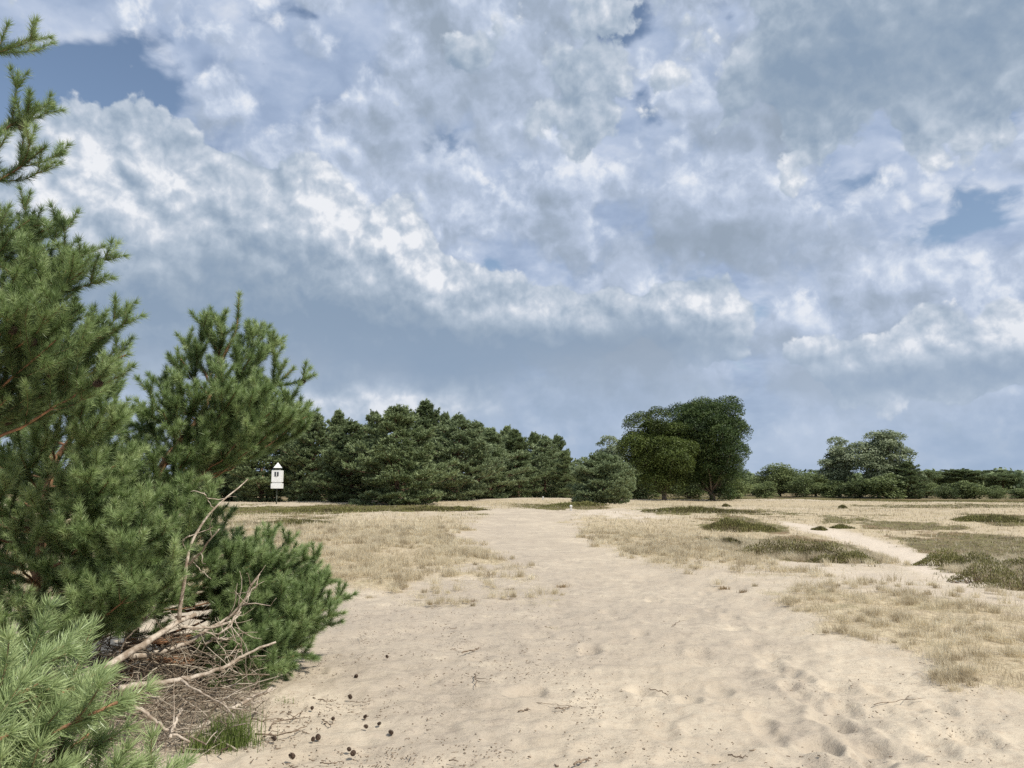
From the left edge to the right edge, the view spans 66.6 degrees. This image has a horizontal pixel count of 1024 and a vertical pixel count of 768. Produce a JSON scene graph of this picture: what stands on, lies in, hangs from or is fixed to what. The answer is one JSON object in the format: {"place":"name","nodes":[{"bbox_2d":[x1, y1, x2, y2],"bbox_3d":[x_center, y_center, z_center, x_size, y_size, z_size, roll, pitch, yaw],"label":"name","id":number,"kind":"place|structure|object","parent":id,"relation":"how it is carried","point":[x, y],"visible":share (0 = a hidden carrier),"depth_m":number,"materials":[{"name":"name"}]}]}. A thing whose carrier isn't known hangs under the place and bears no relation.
{"place":"outdoors","nodes":[
{"label":"outdoors","id":0,"kind":"place"},
{"bbox_2d":[0,492,1023,767],"bbox_3d":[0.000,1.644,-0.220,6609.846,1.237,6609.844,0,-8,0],"label":"ground","id":1,"kind":"structure","parent":0,"point":[756,646],"depth_m":7.14,"materials":[{"name":"beige sand"}]},
{"bbox_2d":[0,12,150,438],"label":"pine tree","id":2,"kind":"object","parent":1,"relation":"on","point":[49,350],"visible":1,"depth_m":4.84,"materials":[{"name":"green plant"}]},
{"bbox_2d":[0,588,201,767],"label":"pine tree","id":3,"kind":"object","parent":1,"relation":"on","point":[47,721],"visible":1,"depth_m":2.01,"materials":[{"name":"green plant"}]},
{"bbox_2d":[0,366,211,676],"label":"pine tree","id":4,"kind":"object","parent":1,"relation":"on","point":[120,585],"visible":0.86,"depth_m":5.54,"materials":[{"name":"green plant"}]},
{"bbox_2d":[25,607,282,758],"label":"brushwood litter","id":5,"kind":"object","parent":1,"relation":"on","point":[169,668],"visible":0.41,"depth_m":5.66,"materials":[{"name":"brown wood"}]},
{"bbox_2d":[119,606,154,653],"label":"dead branch","id":6,"kind":"object","parent":5,"relation":"on","point":[146,617],"visible":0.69,"depth_m":6.00,"materials":[{"name":"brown wood"}]},
{"bbox_2d":[45,479,247,688],"bbox_3d":[-2.450,1.375,5.486,0.446,1.421,1.347,-7,-11,44],"label":"dead branch","id":7,"kind":"object","parent":5,"relation":"on","point":[129,652],"visible":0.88,"depth_m":5.68,"materials":[{"name":"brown wood"}]},
{"bbox_2d":[118,623,275,718],"bbox_3d":[-1.899,1.865,5.109,0.847,0.503,0.889,-2,-8,16],"label":"dead branch","id":8,"kind":"object","parent":5,"relation":"on","point":[180,679],"visible":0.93,"depth_m":5.08,"materials":[{"name":"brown wood"}]},
{"bbox_2d":[130,565,265,660],"bbox_3d":[-2.437,1.781,6.109,0.964,0.666,0.470,5,-9,-31],"label":"dead branch","id":9,"kind":"object","parent":5,"relation":"on","point":[224,621],"visible":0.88,"depth_m":6.12,"materials":[{"name":"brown wood"}]},
{"bbox_2d":[177,573,273,659],"bbox_3d":[-2.155,1.750,5.935,0.681,0.663,0.358,2,-8,-18],"label":"dead branch","id":10,"kind":"object","parent":5,"relation":"on","point":[222,631],"visible":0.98,"depth_m":5.86,"materials":[{"name":"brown wood"}]},
{"bbox_2d":[133,703,190,758],"bbox_3d":[-2.093,2.073,4.618,0.366,0.398,0.230,0,-8,0],"label":"dead branch","id":11,"kind":"object","parent":1,"relation":"on","point":[147,714],"visible":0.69,"depth_m":4.66,"materials":[{"name":"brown wood"}]},
{"bbox_2d":[168,678,182,738],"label":"dead branch","id":12,"kind":"object","parent":11,"relation":"on","point":[174,726],"visible":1,"depth_m":4.54,"materials":[{"name":"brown wood"}]},
{"bbox_2d":[177,724,225,754],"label":"grass tuft","id":13,"kind":"object","parent":1,"relation":"on","point":[198,745],"visible":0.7,"depth_m":4.82,"materials":[{"name":"green plant"}]},
{"bbox_2d":[182,434,263,501],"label":"pine tree","id":14,"kind":"object","parent":1,"relation":"on","point":[223,491],"visible":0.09,"depth_m":89.71,"materials":[{"name":"green plant"}]},
{"bbox_2d":[178,675,277,739],"bbox_3d":[-1.804,2.144,5.237,0.361,0.340,0.774,-4,-9,29],"label":"dead branch","id":15,"kind":"object","parent":1,"relation":"on","point":[247,700],"visible":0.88,"depth_m":5.25,"materials":[{"name":"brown wood"}]},
{"bbox_2d":[100,288,359,689],"bbox_3d":[-2.911,0.885,7.114,2.956,3.600,2.579,0,-8,0],"label":"pine tree","id":16,"kind":"object","parent":1,"relation":"on","point":[246,408],"visible":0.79,"depth_m":6.74,"materials":[{"name":"green plant"}]},
{"bbox_2d":[196,699,277,754],"bbox_3d":[-1.783,2.188,5.004,0.562,0.275,0.551,0,-8,0],"label":"grass tuft","id":17,"kind":"object","parent":1,"relation":"on","point":[238,734],"visible":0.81,"depth_m":4.96,"materials":[{"name":"green plant"}]},
{"bbox_2d":[226,432,304,501],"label":"pine tree","id":18,"kind":"object","parent":1,"relation":"on","point":[261,479],"visible":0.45,"depth_m":83.77,"materials":[{"name":"green plant"}]},
{"bbox_2d":[254,718,283,721],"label":"fallen twig","id":19,"kind":"object","parent":1,"relation":"on","point":[267,719],"visible":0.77,"depth_m":5.44,"materials":[{"name":"brown wood"}]},
{"bbox_2d":[271,463,283,503],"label":"wayside box","id":20,"kind":"object","parent":1,"relation":"on","point":[277,478],"visible":0.94,"depth_m":69.16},
{"bbox_2d":[255,726,306,735],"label":"fallen twig","id":21,"kind":"object","parent":1,"relation":"on","point":[269,734],"visible":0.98,"depth_m":5.12,"materials":[{"name":"brown wood"}]},
{"bbox_2d":[270,711,309,728],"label":"fallen twig","id":22,"kind":"object","parent":1,"relation":"on","point":[286,719],"visible":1,"depth_m":5.43,"materials":[{"name":"brown wood"}]},
{"bbox_2d":[288,752,295,759],"bbox_3d":[-1.324,2.237,4.691,0.044,0.036,0.036,24,3,23],"label":"pine cone","id":23,"kind":"object","parent":1,"relation":"on","point":[292,756],"visible":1,"depth_m":4.68,"materials":[{"name":"brown plant"}]},
{"bbox_2d":[256,518,331,523],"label":"heather clump","id":24,"kind":"object","parent":1,"relation":"on","point":[294,520],"visible":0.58,"depth_m":32.15,"materials":[{"name":"plant"}]},
{"bbox_2d":[282,413,317,500],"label":"pine tree","id":25,"kind":"object","parent":1,"relation":"on","point":[293,498],"visible":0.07,"depth_m":104.40,"materials":[{"name":"green plant"}]},
{"bbox_2d":[274,411,339,501],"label":"pine tree","id":26,"kind":"object","parent":1,"relation":"on","point":[296,461],"visible":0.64,"depth_m":82.16,"materials":[{"name":"green plant"}]},
{"bbox_2d":[270,506,387,512],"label":"heather clump","id":27,"kind":"object","parent":1,"relation":"on","point":[329,510],"visible":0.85,"depth_m":48.05,"materials":[{"name":"green plant"}]},
{"bbox_2d":[320,761,341,763],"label":"fallen twig","id":28,"kind":"object","parent":1,"relation":"on","point":[334,762],"visible":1,"depth_m":4.58,"materials":[{"name":"brown wood"}]},
{"bbox_2d":[325,408,349,499],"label":"pine tree","id":29,"kind":"object","parent":1,"relation":"on","point":[337,420],"visible":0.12,"depth_m":103.27,"materials":[{"name":"green plant"}]},
{"bbox_2d":[304,419,389,501],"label":"pine tree","id":30,"kind":"object","parent":1,"relation":"on","point":[336,478],"visible":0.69,"depth_m":75.67,"materials":[{"name":"green plant"}]},
{"bbox_2d":[350,750,355,755],"bbox_3d":[-0.966,2.245,4.746,0.034,0.034,0.041,2,-3,2],"label":"pine cone","id":31,"kind":"object","parent":1,"relation":"on","point":[352,752],"visible":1,"depth_m":4.73,"materials":[{"name":"brown plant"}]},
{"bbox_2d":[347,409,394,496],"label":"pine tree","id":32,"kind":"object","parent":1,"relation":"on","point":[370,423],"visible":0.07,"depth_m":99.37,"materials":[{"name":"green plant"}]},
{"bbox_2d":[340,404,461,504],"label":"pine tree","id":33,"kind":"object","parent":1,"relation":"on","point":[405,455],"visible":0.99,"depth_m":70.45,"materials":[{"name":"green plant"}]},
{"bbox_2d":[404,398,454,497],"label":"pine tree","id":34,"kind":"object","parent":1,"relation":"on","point":[428,413],"visible":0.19,"depth_m":94.83,"materials":[{"name":"green plant"}]},
{"bbox_2d":[392,505,489,511],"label":"heather clump","id":35,"kind":"object","parent":1,"relation":"on","point":[435,508],"visible":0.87,"depth_m":47.99,"materials":[{"name":"green plant"}]},
{"bbox_2d":[437,411,465,495],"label":"pine tree","id":36,"kind":"object","parent":1,"relation":"on","point":[446,416],"visible":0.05,"depth_m":103.75,"materials":[{"name":"green plant"}]},
{"bbox_2d":[414,411,510,500],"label":"pine tree","id":37,"kind":"object","parent":1,"relation":"on","point":[458,437],"visible":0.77,"depth_m":80.08,"materials":[{"name":"green plant"}]},
{"bbox_2d":[459,419,491,498],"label":"pine tree","id":38,"kind":"object","parent":1,"relation":"on","point":[479,424],"visible":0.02,"depth_m":106.89,"materials":[{"name":"green plant"}]},
{"bbox_2d":[474,673,487,686],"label":"fallen twig","id":39,"kind":"object","parent":1,"relation":"on","point":[478,678],"visible":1,"depth_m":6.55,"materials":[{"name":"brown wood"}]},
{"bbox_2d":[460,427,531,498],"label":"pine tree","id":40,"kind":"object","parent":1,"relation":"on","point":[500,481],"visible":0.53,"depth_m":86.94,"materials":[{"name":"green plant"}]},
{"bbox_2d":[493,424,520,495],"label":"pine tree","id":41,"kind":"object","parent":1,"relation":"on","point":[506,430],"visible":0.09,"depth_m":111.69,"materials":[{"name":"green plant"}]},
{"bbox_2d":[1,497,1023,695],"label":"dry grass","id":42,"kind":"structure","parent":1,"relation":"on","point":[371,541],"depth_m":17.53,"materials":[{"name":"beige plant"}]},
{"bbox_2d":[8,467,1023,494],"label":"distant woodland","id":43,"kind":"object","parent":1,"relation":"on","point":[1017,483],"visible":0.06,"depth_m":208.52,"materials":[{"name":"green plant"}]},
{"bbox_2d":[500,428,551,497],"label":"pine tree","id":44,"kind":"object","parent":1,"relation":"on","point":[515,441],"visible":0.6,"depth_m":90.92,"materials":[{"name":"green plant"}]},
{"bbox_2d":[520,431,554,496],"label":"pine tree","id":45,"kind":"object","parent":1,"relation":"on","point":[534,438],"visible":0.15,"depth_m":111.22,"materials":[{"name":"green plant"}]},
{"bbox_2d":[65,497,1023,590],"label":"heath cover","id":46,"kind":"object","parent":1,"relation":"on","point":[329,505],"visible":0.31,"depth_m":50.80,"materials":[{"name":"plant"}]},
{"bbox_2d":[527,434,566,497],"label":"pine tree","id":47,"kind":"object","parent":1,"relation":"on","point":[544,458],"visible":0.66,"depth_m":94.38,"materials":[{"name":"green plant"}]},
{"bbox_2d":[551,434,575,496],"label":"pine tree","id":48,"kind":"object","parent":1,"relation":"on","point":[558,441],"visible":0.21,"depth_m":114.96,"materials":[{"name":"green plant"}]},
{"bbox_2d":[549,449,578,497],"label":"pine tree","id":49,"kind":"object","parent":1,"relation":"on","point":[560,477],"visible":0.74,"depth_m":90.66,"materials":[{"name":"green plant"}]},
{"bbox_2d":[542,501,608,506],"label":"heather clump","id":50,"kind":"object","parent":1,"relation":"on","point":[579,504],"visible":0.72,"depth_m":53.84,"materials":[{"name":"green plant"}]},
{"bbox_2d":[573,757,591,764],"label":"fallen twig","id":51,"kind":"object","parent":1,"relation":"on","point":[579,761],"visible":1,"depth_m":4.61,"materials":[{"name":"brown wood"}]},
{"bbox_2d":[564,451,636,503],"bbox_3d":[7.301,7.579,61.532,6.640,4.653,5.817,-5,-9,32],"label":"pine tree","id":52,"kind":"object","parent":1,"relation":"on","point":[604,478],"visible":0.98,"depth_m":60.32,"materials":[{"name":"green plant"}]},
{"bbox_2d":[595,435,631,467],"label":"birch tree","id":53,"kind":"object","parent":1,"relation":"on","point":[611,448],"visible":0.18,"depth_m":129.34,"materials":[{"name":"green plant"}]},
{"bbox_2d":[242,591,1019,767],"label":"litter crumbs","id":54,"kind":"object","parent":1,"relation":"on","point":[464,703],"visible":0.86,"depth_m":5.51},
{"bbox_2d":[629,473,661,498],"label":"bushy tree","id":55,"kind":"object","parent":1,"relation":"on","point":[639,492],"visible":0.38,"depth_m":105.86,"materials":[{"name":"green plant"}]},
{"bbox_2d":[614,406,704,499],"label":"oak tree","id":56,"kind":"object","parent":1,"relation":"on","point":[662,457],"visible":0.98,"depth_m":93.57,"materials":[{"name":"green plant"}]},
{"bbox_2d":[673,483,707,498],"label":"bushy tree","id":57,"kind":"object","parent":1,"relation":"on","point":[688,494],"visible":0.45,"depth_m":110.42,"materials":[{"name":"green plant"}]},
{"bbox_2d":[639,504,759,513],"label":"heather clump","id":58,"kind":"object","parent":1,"relation":"on","point":[689,508],"visible":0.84,"depth_m":45.40,"materials":[{"name":"green plant"}]},
{"bbox_2d":[662,395,753,500],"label":"oak tree","id":59,"kind":"object","parent":1,"relation":"on","point":[711,421],"visible":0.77,"depth_m":95.55,"materials":[{"name":"green plant"}]},
{"bbox_2d":[718,586,729,589],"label":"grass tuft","id":60,"kind":"object","parent":1,"relation":"on","point":[724,587],"visible":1,"depth_m":12.57,"materials":[{"name":"beige plant"}]},
{"bbox_2d":[719,536,742,543],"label":"heather clump","id":61,"kind":"object","parent":1,"relation":"on","point":[729,539],"visible":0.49,"depth_m":26.05,"materials":[{"name":"green plant"}]},
{"bbox_2d":[721,479,753,498],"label":"bushy tree","id":62,"kind":"object","parent":1,"relation":"on","point":[742,491],"visible":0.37,"depth_m":104.44,"materials":[{"name":"green plant"}]},
{"bbox_2d":[728,754,747,758],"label":"fallen twig","id":63,"kind":"object","parent":1,"relation":"on","point":[737,756],"visible":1,"depth_m":4.69,"materials":[{"name":"wood"}]},
{"bbox_2d":[699,517,779,532],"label":"heather clump","id":64,"kind":"object","parent":1,"relation":"on","point":[727,522],"visible":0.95,"depth_m":33.73,"materials":[{"name":"green plant"}]},
{"bbox_2d":[744,478,767,495],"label":"bushy tree","id":65,"kind":"object","parent":1,"relation":"on","point":[751,482],"visible":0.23,"depth_m":147.22,"materials":[{"name":"green plant"}]},
{"bbox_2d":[749,481,779,497],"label":"bushy tree","id":66,"kind":"object","parent":1,"relation":"on","point":[763,490],"visible":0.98,"depth_m":120.24,"materials":[{"name":"green plant"}]},
{"bbox_2d":[749,462,802,496],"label":"bushy tree","id":67,"kind":"object","parent":1,"relation":"on","point":[775,474],"visible":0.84,"depth_m":129.78,"materials":[{"name":"green plant"}]},
{"bbox_2d":[737,538,849,556],"bbox_3d":[7.578,4.407,20.856,3.676,0.650,2.279,0,-8,0],"label":"heather clump","id":68,"kind":"object","parent":1,"relation":"on","point":[820,547],"visible":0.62,"depth_m":20.67,"materials":[{"name":"green plant"}]},
{"bbox_2d":[783,472,818,496],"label":"bushy tree","id":69,"kind":"object","parent":1,"relation":"on","point":[802,491],"visible":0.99,"depth_m":124.58,"materials":[{"name":"green plant"}]},
{"bbox_2d":[801,470,828,495],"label":"bushy tree","id":70,"kind":"object","parent":1,"relation":"on","point":[815,476],"visible":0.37,"depth_m":137.33,"materials":[{"name":"green plant"}]},
{"bbox_2d":[811,526,827,530],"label":"heather clump","id":71,"kind":"object","parent":1,"relation":"on","point":[820,528],"visible":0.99,"depth_m":34.28,"materials":[{"name":"green plant"}]},
{"bbox_2d":[812,480,846,497],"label":"bushy tree","id":72,"kind":"object","parent":1,"relation":"on","point":[828,488],"visible":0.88,"depth_m":122.27,"materials":[{"name":"green plant"}]},
{"bbox_2d":[816,436,861,495],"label":"tree","id":73,"kind":"object","parent":1,"relation":"on","point":[835,468],"visible":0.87,"depth_m":124.51,"materials":[{"name":"green plant"}]},
{"bbox_2d":[829,523,857,528],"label":"heather clump","id":74,"kind":"object","parent":1,"relation":"on","point":[839,526],"visible":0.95,"depth_m":34.86,"materials":[{"name":"green plant"}]},
{"bbox_2d":[805,548,881,563],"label":"heather clump","id":75,"kind":"object","parent":1,"relation":"on","point":[843,556],"visible":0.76,"depth_m":18.81,"materials":[{"name":"green plant"}]},
{"bbox_2d":[833,474,874,497],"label":"bushy tree","id":76,"kind":"object","parent":1,"relation":"on","point":[854,486],"visible":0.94,"depth_m":118.31,"materials":[{"name":"green plant"}]},
{"bbox_2d":[841,429,926,497],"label":"tree","id":77,"kind":"object","parent":1,"relation":"on","point":[875,452],"visible":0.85,"depth_m":120.16,"materials":[{"name":"green plant"}]},
{"bbox_2d":[859,473,908,498],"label":"bushy tree","id":78,"kind":"object","parent":1,"relation":"on","point":[883,485],"visible":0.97,"depth_m":115.67,"materials":[{"name":"green plant"}]},
{"bbox_2d":[874,695,921,704],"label":"fallen twig","id":79,"kind":"object","parent":1,"relation":"on","point":[898,700],"visible":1,"depth_m":5.93,"materials":[{"name":"brown wood"}]},
{"bbox_2d":[891,460,934,498],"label":"pine tree","id":80,"kind":"object","parent":1,"relation":"on","point":[916,479],"visible":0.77,"depth_m":116.92,"materials":[{"name":"green plant"}]},
{"bbox_2d":[909,482,939,497],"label":"bushy tree","id":81,"kind":"object","parent":1,"relation":"on","point":[929,486],"visible":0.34,"depth_m":137.54,"materials":[{"name":"green plant"}]},
{"bbox_2d":[919,470,943,482],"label":"pine tree","id":82,"kind":"object","parent":1,"relation":"on","point":[932,473],"visible":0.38,"depth_m":200.89,"materials":[{"name":"green plant"}]},
{"bbox_2d":[911,547,966,566],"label":"heather clump","id":83,"kind":"object","parent":1,"relation":"on","point":[947,558],"visible":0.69,"depth_m":18.05,"materials":[{"name":"green plant"}]},
{"bbox_2d":[925,474,952,484],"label":"pine tree","id":84,"kind":"object","parent":1,"relation":"on","point":[941,480],"visible":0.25,"depth_m":209.41,"materials":[{"name":"green plant"}]},
{"bbox_2d":[930,483,962,498],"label":"bushy tree","id":85,"kind":"object","parent":1,"relation":"on","point":[946,492],"visible":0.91,"depth_m":126.06,"materials":[{"name":"green plant"}]},
{"bbox_2d":[944,682,966,693],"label":"grass tuft","id":86,"kind":"object","parent":1,"relation":"on","point":[956,687],"visible":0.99,"depth_m":6.29,"materials":[{"name":"beige plant"}]},
{"bbox_2d":[940,469,989,482],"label":"pine tree","id":87,"kind":"object","parent":1,"relation":"on","point":[951,475],"visible":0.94,"depth_m":201.73,"materials":[{"name":"green plant"}]},
{"bbox_2d":[951,480,988,498],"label":"bushy tree","id":88,"kind":"object","parent":1,"relation":"on","point":[970,490],"visible":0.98,"depth_m":122.25,"materials":[{"name":"green plant"}]},
{"bbox_2d":[940,550,1001,566],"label":"heather clump","id":89,"kind":"object","parent":1,"relation":"on","point":[969,560],"visible":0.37,"depth_m":17.45,"materials":[{"name":"green plant"}]},
{"bbox_2d":[946,557,1019,583],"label":"heather clump","id":90,"kind":"object","parent":1,"relation":"on","point":[973,571],"visible":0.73,"depth_m":14.01,"materials":[{"name":"green plant"}]},
{"bbox_2d":[949,514,1023,522],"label":"heather clump","id":91,"kind":"object","parent":1,"relation":"on","point":[989,518],"visible":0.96,"depth_m":38.07,"materials":[{"name":"green plant"}]},
{"bbox_2d":[979,485,1009,498],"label":"bushy tree","id":92,"kind":"object","parent":1,"relation":"on","point":[993,493],"visible":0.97,"depth_m":120.27,"materials":[{"name":"green plant"}]},
{"bbox_2d":[967,564,1023,590],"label":"heather clump","id":93,"kind":"object","parent":1,"relation":"on","point":[1001,580],"visible":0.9,"depth_m":12.64,"materials":[{"name":"green plant"}]},
{"bbox_2d":[983,469,1007,472],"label":"pine tree","id":94,"kind":"object","parent":1,"relation":"on","point":[990,471],"visible":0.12,"depth_m":217.68,"materials":[{"name":"green plant"}]},
{"bbox_2d":[976,556,1023,567],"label":"heather clump","id":95,"kind":"object","parent":1,"relation":"on","point":[1020,560],"visible":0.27,"depth_m":16.79,"materials":[{"name":"green plant"}]},
{"bbox_2d":[984,473,1021,489],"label":"pine tree","id":96,"kind":"object","parent":1,"relation":"on","point":[1002,478],"visible":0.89,"depth_m":201.94,"materials":[{"name":"green plant"}]},
{"bbox_2d":[995,678,1013,685],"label":"grass tuft","id":97,"kind":"object","parent":1,"relation":"on","point":[1006,684],"visible":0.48,"depth_m":6.35,"materials":[{"name":"beige plant"}]},
{"bbox_2d":[997,471,1018,485],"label":"pine tree","id":98,"kind":"object","parent":1,"relation":"on","point":[1007,472],"visible":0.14,"depth_m":212.28,"materials":[{"name":"green plant"}]},
{"bbox_2d":[1007,488,1023,498],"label":"bushy tree","id":99,"kind":"object","parent":1,"relation":"on","point":[1018,493],"visible":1,"depth_m":128.62,"materials":[{"name":"green plant"}]},
{"bbox_2d":[0,0,1023,476],"label":"sky","id":100,"kind":"structure","parent":0,"point":[569,219],"materials":[{"name":"blue"}]}
]}

